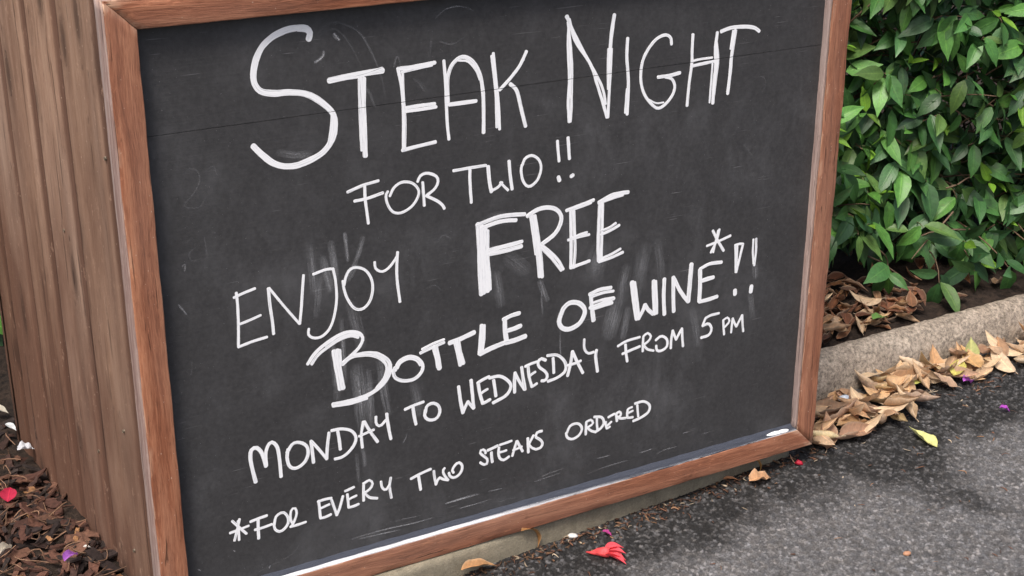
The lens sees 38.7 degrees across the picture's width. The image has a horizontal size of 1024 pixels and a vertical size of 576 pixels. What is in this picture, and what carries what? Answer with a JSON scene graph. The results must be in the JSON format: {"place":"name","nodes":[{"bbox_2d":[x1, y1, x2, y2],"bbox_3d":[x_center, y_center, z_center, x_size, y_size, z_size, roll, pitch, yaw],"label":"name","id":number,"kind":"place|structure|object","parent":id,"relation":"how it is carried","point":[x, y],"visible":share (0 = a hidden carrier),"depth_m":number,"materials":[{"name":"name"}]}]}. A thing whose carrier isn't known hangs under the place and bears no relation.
{"place":"outdoors","nodes":[
{"label":"outdoors","id":0,"kind":"place"},
{"bbox_2d":[0,0,1023,575],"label":"garden bed","id":1,"kind":"object","parent":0,"point":[854,270],"visible":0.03,"depth_m":3.44,"materials":[{"name":"soil"}]},
{"bbox_2d":[0,417,126,575],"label":"bark mulch","id":2,"kind":"object","parent":1,"relation":"on","point":[27,519],"visible":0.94,"depth_m":2.48,"materials":[{"name":"wood"}]},
{"bbox_2d":[0,542,11,552],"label":"white petal","id":3,"kind":"object","parent":2,"relation":"on","point":[3,545],"visible":1,"depth_m":2.40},
{"bbox_2d":[0,487,16,501],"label":"red petal","id":4,"kind":"object","parent":2,"relation":"on","point":[8,494],"visible":1,"depth_m":2.57,"materials":[{"name":"plant"}]},
{"bbox_2d":[17,441,33,449],"bbox_3d":[-0.909,0.297,2.723,0.026,0.020,0.024,0,22,-1],"label":"white petal","id":5,"kind":"object","parent":2,"relation":"on","point":[23,445],"visible":1,"depth_m":2.73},
{"bbox_2d":[63,550,77,560],"bbox_3d":[-0.717,0.437,2.377,0.018,0.024,0.046,6,22,13],"label":"purple petal","id":6,"kind":"object","parent":2,"relation":"on","point":[67,554],"visible":1,"depth_m":2.37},
{"bbox_2d":[0,0,152,575],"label":"wooden box","id":7,"kind":"object","parent":1,"relation":"on","point":[65,331],"visible":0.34,"depth_m":2.31,"materials":[{"name":"brown wood"}]},
{"bbox_2d":[94,0,851,575],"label":"chalkboard","id":8,"kind":"object","parent":7,"relation":"attached to","point":[406,282],"visible":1,"depth_m":2.33,"materials":[{"name":"black wood"}]},
{"bbox_2d":[0,0,1023,345],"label":"hedge","id":9,"kind":"object","parent":1,"relation":"on","point":[908,150],"visible":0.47,"depth_m":3.42,"materials":[{"name":"green plant"}]},
{"bbox_2d":[824,307,836,310],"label":"brown leaf","id":10,"kind":"object","parent":1,"relation":"on","point":[827,308],"visible":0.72,"depth_m":3.34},
{"bbox_2d":[829,292,839,310],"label":"brown leaf","id":11,"kind":"object","parent":10,"relation":"on","point":[833,302],"visible":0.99,"depth_m":3.35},
{"bbox_2d":[827,271,843,281],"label":"brown leaf","id":12,"kind":"object","parent":1,"relation":"on","point":[835,275],"visible":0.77,"depth_m":3.50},
{"bbox_2d":[827,279,844,285],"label":"brown leaf","id":13,"kind":"object","parent":1,"relation":"on","point":[833,283],"visible":0.93,"depth_m":3.48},
{"bbox_2d":[823,322,849,330],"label":"brown leaf","id":14,"kind":"object","parent":1,"relation":"on","point":[832,326],"visible":0.77,"depth_m":3.25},
{"bbox_2d":[836,323,851,338],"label":"brown leaf","id":15,"kind":"object","parent":1,"relation":"on","point":[840,335],"visible":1,"depth_m":3.26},
{"bbox_2d":[840,312,852,323],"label":"brown leaf","id":16,"kind":"object","parent":1,"relation":"on","point":[847,318],"visible":1,"depth_m":3.28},
{"bbox_2d":[839,285,855,290],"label":"brown leaf","id":17,"kind":"object","parent":1,"relation":"on","point":[848,288],"visible":1,"depth_m":3.43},
{"bbox_2d":[842,279,869,292],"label":"brown leaf","id":18,"kind":"object","parent":1,"relation":"on","point":[855,283],"visible":1,"depth_m":3.46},
{"bbox_2d":[855,315,864,335],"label":"brown leaf","id":19,"kind":"object","parent":1,"relation":"on","point":[861,327],"visible":1,"depth_m":3.27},
{"bbox_2d":[855,311,871,315],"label":"brown leaf","id":20,"kind":"object","parent":1,"relation":"on","point":[862,313],"visible":0.8,"depth_m":3.31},
{"bbox_2d":[850,291,882,305],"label":"brown leaf","id":21,"kind":"object","parent":1,"relation":"on","point":[865,300],"visible":1,"depth_m":3.36,"materials":[{"name":"plant"}]},
{"bbox_2d":[852,309,883,314],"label":"brown leaf","id":22,"kind":"object","parent":1,"relation":"on","point":[872,311],"visible":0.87,"depth_m":3.33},
{"bbox_2d":[865,312,890,321],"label":"brown leaf","id":23,"kind":"object","parent":1,"relation":"on","point":[872,320],"visible":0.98,"depth_m":3.29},
{"bbox_2d":[885,295,895,309],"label":"brown leaf","id":24,"kind":"object","parent":1,"relation":"on","point":[890,303],"visible":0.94,"depth_m":3.39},
{"bbox_2d":[896,299,908,304],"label":"brown leaf","id":25,"kind":"object","parent":1,"relation":"on","point":[902,302],"visible":0.98,"depth_m":3.37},
{"bbox_2d":[895,311,911,315],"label":"brown leaf","id":26,"kind":"object","parent":1,"relation":"on","point":[905,313],"visible":1,"depth_m":3.31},
{"bbox_2d":[896,315,919,321],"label":"brown leaf","id":27,"kind":"object","parent":1,"relation":"on","point":[911,318],"visible":0.85,"depth_m":3.33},
{"bbox_2d":[905,306,916,312],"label":"brown leaf","id":28,"kind":"object","parent":1,"relation":"on","point":[910,309],"visible":1,"depth_m":3.34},
{"bbox_2d":[888,304,908,311],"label":"brown leaf","id":29,"kind":"object","parent":28,"relation":"on","point":[896,306],"visible":1,"depth_m":3.33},
{"bbox_2d":[906,289,917,306],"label":"brown leaf","id":30,"kind":"object","parent":28,"relation":"on","point":[911,298],"visible":1,"depth_m":3.37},
{"bbox_2d":[914,258,924,268],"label":"brown leaf","id":31,"kind":"object","parent":1,"relation":"on","point":[919,262],"visible":0.84,"depth_m":3.57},
{"bbox_2d":[916,289,925,305],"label":"brown leaf","id":32,"kind":"object","parent":1,"relation":"on","point":[921,293],"visible":1,"depth_m":3.39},
{"bbox_2d":[991,276,1002,283],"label":"brown leaf","id":33,"kind":"object","parent":1,"relation":"on","point":[994,280],"visible":1,"depth_m":3.52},
{"label":"brown leaf","id":34,"kind":"object","parent":1,"relation":"on","visible":0},
{"bbox_2d":[823,314,833,323],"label":"brown leaf","id":35,"kind":"object","parent":34,"relation":"on","point":[828,317],"visible":0.7,"depth_m":3.24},
{"label":"brown leaf","id":36,"kind":"object","parent":1,"relation":"on","visible":0},
{"bbox_2d":[873,291,881,305],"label":"brown leaf","id":37,"kind":"object","parent":36,"relation":"on","point":[876,294],"visible":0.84,"depth_m":3.38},
{"bbox_2d":[463,339,1023,575],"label":"asphalt","id":38,"kind":"structure","parent":0,"point":[807,513],"depth_m":2.70,"materials":[{"name":"asphalt"}]},
{"bbox_2d":[461,558,495,569],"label":"dead leaf","id":39,"kind":"object","parent":38,"relation":"on","point":[473,563],"visible":1,"depth_m":2.50,"materials":[{"name":"plant"}]},
{"bbox_2d":[521,528,540,545],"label":"dead leaf","id":40,"kind":"object","parent":38,"relation":"on","point":[537,533],"visible":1,"depth_m":2.57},
{"bbox_2d":[373,451,788,575],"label":"kerb","id":41,"kind":"structure","parent":38,"relation":"on","point":[495,550],"depth_m":2.60,"materials":[{"name":"concrete"}]},
{"bbox_2d":[586,542,625,563],"bbox_3d":[0.165,0.462,2.555,0.072,0.020,0.044,2,22,5],"label":"red flower","id":42,"kind":"object","parent":38,"relation":"on","point":[613,549],"visible":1,"depth_m":2.55,"materials":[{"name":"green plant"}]},
{"bbox_2d":[469,359,1017,575],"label":"leaf crumbs","id":43,"kind":"object","parent":38,"relation":"on","point":[618,522],"visible":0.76,"depth_m":2.71,"materials":[{"name":"brown plant"}]},
{"bbox_2d":[749,468,770,480],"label":"dead leaf","id":44,"kind":"object","parent":38,"relation":"on","point":[755,475],"visible":1,"depth_m":2.80,"materials":[{"name":"plant"}]},
{"bbox_2d":[812,428,836,448],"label":"dead leaf","id":45,"kind":"object","parent":38,"relation":"on","point":[815,442],"visible":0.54,"depth_m":2.92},
{"bbox_2d":[813,429,834,444],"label":"dead leaf","id":46,"kind":"object","parent":45,"relation":"on","point":[825,440],"visible":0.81,"depth_m":2.91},
{"bbox_2d":[814,417,836,430],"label":"dead leaf","id":47,"kind":"object","parent":45,"relation":"on","point":[827,425],"visible":0.53,"depth_m":2.96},
{"bbox_2d":[820,411,837,452],"bbox_3d":[0.640,0.291,2.952,0.040,0.027,0.107,14,35,-1],"label":"dead leaf","id":48,"kind":"object","parent":45,"relation":"on","point":[832,428],"visible":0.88,"depth_m":2.97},
{"bbox_2d":[813,430,845,437],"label":"dead leaf","id":49,"kind":"object","parent":48,"relation":"on","point":[830,434],"visible":0.74,"depth_m":2.92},
{"bbox_2d":[815,395,833,419],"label":"dead leaf","id":50,"kind":"object","parent":38,"relation":"on","point":[827,398],"visible":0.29,"depth_m":3.07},
{"bbox_2d":[816,414,850,422],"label":"dead leaf","id":51,"kind":"object","parent":38,"relation":"on","point":[836,421],"visible":0.41,"depth_m":3.01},
{"bbox_2d":[828,398,857,419],"bbox_3d":[0.672,0.256,3.008,0.097,0.034,0.034,-17,10,-10],"label":"dead leaf","id":52,"kind":"object","parent":51,"relation":"on","point":[838,414],"visible":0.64,"depth_m":3.00,"materials":[{"name":"plant"}]},
{"bbox_2d":[827,388,848,400],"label":"dead leaf","id":53,"kind":"object","parent":38,"relation":"on","point":[835,398],"visible":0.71,"depth_m":3.12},
{"bbox_2d":[836,388,850,394],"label":"dead leaf","id":54,"kind":"object","parent":38,"relation":"on","point":[844,391],"visible":0.62,"depth_m":3.10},
{"bbox_2d":[836,431,858,438],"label":"dead leaf","id":55,"kind":"object","parent":38,"relation":"on","point":[848,433],"visible":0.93,"depth_m":2.94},
{"bbox_2d":[834,421,874,436],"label":"dead leaf","id":56,"kind":"object","parent":55,"relation":"on","point":[847,427],"visible":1,"depth_m":2.96,"materials":[{"name":"plant"}]},
{"bbox_2d":[836,415,867,425],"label":"dead leaf","id":57,"kind":"object","parent":38,"relation":"on","point":[850,418],"visible":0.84,"depth_m":3.00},
{"bbox_2d":[839,410,884,432],"bbox_3d":[0.714,0.271,2.975,0.096,0.046,0.042,-8,28,-4],"label":"dead leaf","id":58,"kind":"object","parent":57,"relation":"on","point":[873,422],"visible":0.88,"depth_m":2.97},
{"bbox_2d":[859,411,870,418],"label":"dead leaf","id":59,"kind":"object","parent":38,"relation":"on","point":[863,413],"visible":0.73,"depth_m":3.00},
{"bbox_2d":[837,397,875,412],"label":"dead leaf","id":60,"kind":"object","parent":59,"relation":"on","point":[857,403],"visible":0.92,"depth_m":3.02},
{"bbox_2d":[845,404,863,414],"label":"dead leaf","id":61,"kind":"object","parent":60,"relation":"on","point":[855,410],"visible":0.84,"depth_m":2.99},
{"bbox_2d":[862,365,896,376],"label":"dead leaf","id":62,"kind":"object","parent":38,"relation":"on","point":[888,371],"visible":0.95,"depth_m":3.16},
{"bbox_2d":[871,375,887,381],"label":"dead leaf","id":63,"kind":"object","parent":38,"relation":"on","point":[878,378],"visible":0.77,"depth_m":3.16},
{"bbox_2d":[874,413,886,423],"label":"dead leaf","id":64,"kind":"object","parent":38,"relation":"on","point":[883,418],"visible":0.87,"depth_m":3.00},
{"bbox_2d":[883,409,898,415],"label":"dead leaf","id":65,"kind":"object","parent":38,"relation":"on","point":[888,412],"visible":0.77,"depth_m":3.01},
{"bbox_2d":[868,403,907,412],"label":"dead leaf","id":66,"kind":"object","parent":65,"relation":"on","point":[897,408],"visible":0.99,"depth_m":3.04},
{"bbox_2d":[850,386,879,416],"bbox_3d":[0.745,0.240,3.057,0.088,0.042,0.038,24,40,34],"label":"dead leaf","id":67,"kind":"object","parent":66,"relation":"on","point":[854,393],"visible":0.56,"depth_m":3.07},
{"bbox_2d":[866,404,881,412],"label":"dead leaf","id":68,"kind":"object","parent":67,"relation":"on","point":[873,409],"visible":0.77,"depth_m":3.04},
{"bbox_2d":[890,412,906,420],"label":"dead leaf","id":69,"kind":"object","parent":38,"relation":"on","point":[900,417],"visible":0.88,"depth_m":3.02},
{"bbox_2d":[879,394,920,405],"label":"dead leaf","id":70,"kind":"object","parent":38,"relation":"on","point":[895,399],"visible":1,"depth_m":3.03,"materials":[{"name":"plant"}]},
{"bbox_2d":[896,384,918,421],"bbox_3d":[0.829,0.241,3.053,0.024,0.033,0.094,7,27,-37],"label":"dead leaf","id":71,"kind":"object","parent":38,"relation":"on","point":[912,408],"visible":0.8,"depth_m":3.04,"materials":[{"name":"plant"}]},
{"bbox_2d":[887,362,930,370],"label":"dead leaf","id":72,"kind":"object","parent":38,"relation":"on","point":[906,366],"visible":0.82,"depth_m":3.21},
{"bbox_2d":[892,366,930,380],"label":"dead leaf","id":73,"kind":"object","parent":38,"relation":"on","point":[910,371],"visible":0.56,"depth_m":3.20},
{"bbox_2d":[816,294,1023,400],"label":"kerb","id":74,"kind":"structure","parent":38,"relation":"on","point":[872,353],"depth_m":3.27,"materials":[{"name":"concrete"}]},
{"bbox_2d":[912,359,930,390],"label":"dead leaf","id":75,"kind":"object","parent":38,"relation":"on","point":[925,381],"visible":0.98,"depth_m":3.17,"materials":[{"name":"plant"}]},
{"bbox_2d":[904,391,939,400],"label":"dead leaf","id":76,"kind":"object","parent":38,"relation":"on","point":[925,396],"visible":0.6,"depth_m":3.08,"materials":[{"name":"plant"}]},
{"bbox_2d":[903,375,915,391],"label":"dead leaf","id":77,"kind":"object","parent":76,"relation":"on","point":[910,386],"visible":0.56,"depth_m":3.13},
{"bbox_2d":[886,378,907,391],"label":"dead leaf","id":78,"kind":"object","parent":77,"relation":"on","point":[890,383],"visible":0.64,"depth_m":3.11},
{"bbox_2d":[909,426,937,446],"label":"yellow leaf","id":79,"kind":"object","parent":38,"relation":"on","point":[928,438],"visible":1,"depth_m":2.96,"materials":[{"name":"plant"}]},
{"bbox_2d":[923,363,937,368],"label":"dead leaf","id":80,"kind":"object","parent":38,"relation":"on","point":[933,366],"visible":0.7,"depth_m":3.22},
{"bbox_2d":[919,352,941,369],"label":"dead leaf","id":81,"kind":"object","parent":80,"relation":"on","point":[923,359],"visible":0.89,"depth_m":3.23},
{"bbox_2d":[930,371,962,388],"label":"dead leaf","id":82,"kind":"object","parent":38,"relation":"on","point":[949,381],"visible":0.98,"depth_m":3.19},
{"bbox_2d":[912,364,946,382],"bbox_3d":[0.921,0.181,3.202,0.090,0.043,0.040,-5,34,0],"label":"dead leaf","id":83,"kind":"object","parent":82,"relation":"on","point":[934,381],"visible":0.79,"depth_m":3.20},
{"bbox_2d":[899,356,924,366],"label":"dead leaf","id":84,"kind":"object","parent":83,"relation":"on","point":[906,359],"visible":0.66,"depth_m":3.23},
{"bbox_2d":[921,367,940,379],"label":"dead leaf","id":85,"kind":"object","parent":83,"relation":"on","point":[931,375],"visible":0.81,"depth_m":3.17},
{"bbox_2d":[937,366,979,377],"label":"dead leaf","id":86,"kind":"object","parent":38,"relation":"on","point":[969,372],"visible":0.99,"depth_m":3.21,"materials":[{"name":"plant"}]},
{"bbox_2d":[937,365,952,371],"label":"dead leaf","id":87,"kind":"object","parent":86,"relation":"on","point":[942,369],"visible":1,"depth_m":3.20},
{"bbox_2d":[929,344,944,372],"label":"dead leaf","id":88,"kind":"object","parent":87,"relation":"on","point":[935,357],"visible":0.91,"depth_m":3.26,"materials":[{"name":"plant"}]},
{"bbox_2d":[934,355,969,366],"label":"dead leaf","id":89,"kind":"object","parent":88,"relation":"on","point":[961,360],"visible":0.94,"depth_m":3.24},
{"bbox_2d":[944,355,956,373],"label":"dead leaf","id":90,"kind":"object","parent":87,"relation":"on","point":[950,360],"visible":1,"depth_m":3.24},
{"bbox_2d":[950,357,965,374],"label":"yellow leaf","id":91,"kind":"object","parent":86,"relation":"on","point":[953,370],"visible":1,"depth_m":3.22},
{"bbox_2d":[956,342,964,358],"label":"dead leaf","id":92,"kind":"object","parent":91,"relation":"on","point":[958,347],"visible":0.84,"depth_m":3.28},
{"bbox_2d":[949,347,968,354],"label":"dead leaf","id":93,"kind":"object","parent":92,"relation":"on","point":[955,351],"visible":1,"depth_m":3.25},
{"bbox_2d":[971,367,992,379],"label":"dead leaf","id":94,"kind":"object","parent":38,"relation":"on","point":[983,371],"visible":1,"depth_m":3.23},
{"bbox_2d":[978,344,990,353],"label":"dead leaf","id":95,"kind":"object","parent":38,"relation":"on","point":[983,349],"visible":0.79,"depth_m":3.32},
{"bbox_2d":[995,334,1008,355],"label":"dead leaf","id":96,"kind":"object","parent":38,"relation":"on","point":[1002,344],"visible":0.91,"depth_m":3.32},
{"bbox_2d":[990,342,1017,373],"bbox_3d":[1.103,0.157,3.265,0.040,0.043,0.091,-14,28,-25],"label":"dead leaf","id":97,"kind":"object","parent":38,"relation":"on","point":[1004,364],"visible":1,"depth_m":3.27,"materials":[{"name":"plant"}]},
{"bbox_2d":[985,330,1023,355],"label":"dead leaf","id":98,"kind":"object","parent":38,"relation":"on","point":[991,338],"visible":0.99,"depth_m":3.32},
{"bbox_2d":[986,346,1002,354],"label":"dead leaf","id":99,"kind":"object","parent":98,"relation":"on","point":[997,349],"visible":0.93,"depth_m":3.28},
{"bbox_2d":[1006,342,1023,354],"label":"dead leaf","id":100,"kind":"object","parent":38,"relation":"on","point":[1019,348],"visible":1,"depth_m":3.33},
{"bbox_2d":[1014,355,1023,362],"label":"dead leaf","id":101,"kind":"object","parent":38,"relation":"on","point":[1019,358],"visible":1,"depth_m":3.28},
{"label":"dead leaf","id":102,"kind":"object","parent":38,"relation":"on","visible":0},
{"bbox_2d":[858,394,878,400],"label":"dead leaf","id":103,"kind":"object","parent":102,"relation":"on","point":[870,397],"visible":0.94,"depth_m":3.04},
{"label":"dead leaf","id":104,"kind":"object","parent":38,"relation":"on","visible":0},
{"bbox_2d":[854,369,874,381],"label":"dead leaf","id":105,"kind":"object","parent":104,"relation":"on","point":[861,376],"visible":0.52,"depth_m":3.16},
{"bbox_2d":[876,369,901,378],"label":"dead leaf","id":106,"kind":"object","parent":104,"relation":"on","point":[890,376],"visible":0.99,"depth_m":3.16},
{"label":"dead leaf","id":107,"kind":"object","parent":38,"relation":"on","visible":0},
{"bbox_2d":[961,345,983,367],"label":"dead leaf","id":108,"kind":"object","parent":107,"relation":"on","point":[975,360],"visible":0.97,"depth_m":3.26,"materials":[{"name":"plant"}]},
{"bbox_2d":[965,338,979,354],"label":"green leaf","id":109,"kind":"object","parent":108,"relation":"on","point":[971,345],"visible":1,"depth_m":3.29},
{"bbox_2d":[972,357,1001,370],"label":"dead leaf","id":110,"kind":"object","parent":107,"relation":"on","point":[992,363],"visible":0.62,"depth_m":3.27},
{"label":"brown leaf","id":111,"kind":"object","parent":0,"visible":0},
{"bbox_2d":[864,318,881,325],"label":"brown leaf","id":112,"kind":"object","parent":111,"relation":"on","point":[878,321],"visible":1,"depth_m":3.28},
{"label":"dead leaf","id":113,"kind":"object","parent":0,"visible":0},
{"bbox_2d":[816,399,848,413],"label":"dead leaf","id":114,"kind":"object","parent":113,"relation":"on","point":[835,406],"visible":0.67,"depth_m":3.02,"materials":[{"name":"plant"}]},
{"bbox_2d":[816,404,830,411],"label":"dead leaf","id":115,"kind":"object","parent":114,"relation":"on","point":[819,408],"visible":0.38,"depth_m":3.02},
{"label":"dead leaf","id":116,"kind":"object","parent":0,"visible":0},
{"bbox_2d":[863,394,886,402],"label":"dead leaf","id":117,"kind":"object","parent":116,"relation":"on","point":[878,400],"visible":0.43,"depth_m":3.08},
{"bbox_2d":[862,384,889,398],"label":"dead leaf","id":118,"kind":"object","parent":117,"relation":"on","point":[882,394],"visible":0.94,"depth_m":3.10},
{"bbox_2d":[858,377,882,391],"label":"dead leaf","id":119,"kind":"object","parent":118,"relation":"on","point":[865,383],"visible":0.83,"depth_m":3.14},
{"bbox_2d":[870,383,894,388],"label":"dead leaf","id":120,"kind":"object","parent":119,"relation":"on","point":[880,386],"visible":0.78,"depth_m":3.13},
{"bbox_2d":[878,375,906,392],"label":"dead leaf","id":121,"kind":"object","parent":118,"relation":"on","point":[899,381],"visible":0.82,"depth_m":3.13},
{"label":"brown leaf","id":122,"kind":"object","parent":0,"visible":0},
{"bbox_2d":[872,313,887,318],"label":"green leaf","id":123,"kind":"object","parent":122,"relation":"on","point":[875,315],"visible":1,"depth_m":3.27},
{"label":"brown leaf","id":124,"kind":"object","parent":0,"visible":0},
{"label":"brown leaf","id":125,"kind":"object","parent":124,"relation":"on","visible":0},
{"bbox_2d":[899,286,917,291],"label":"brown leaf","id":126,"kind":"object","parent":125,"relation":"on","point":[908,287],"visible":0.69,"depth_m":3.44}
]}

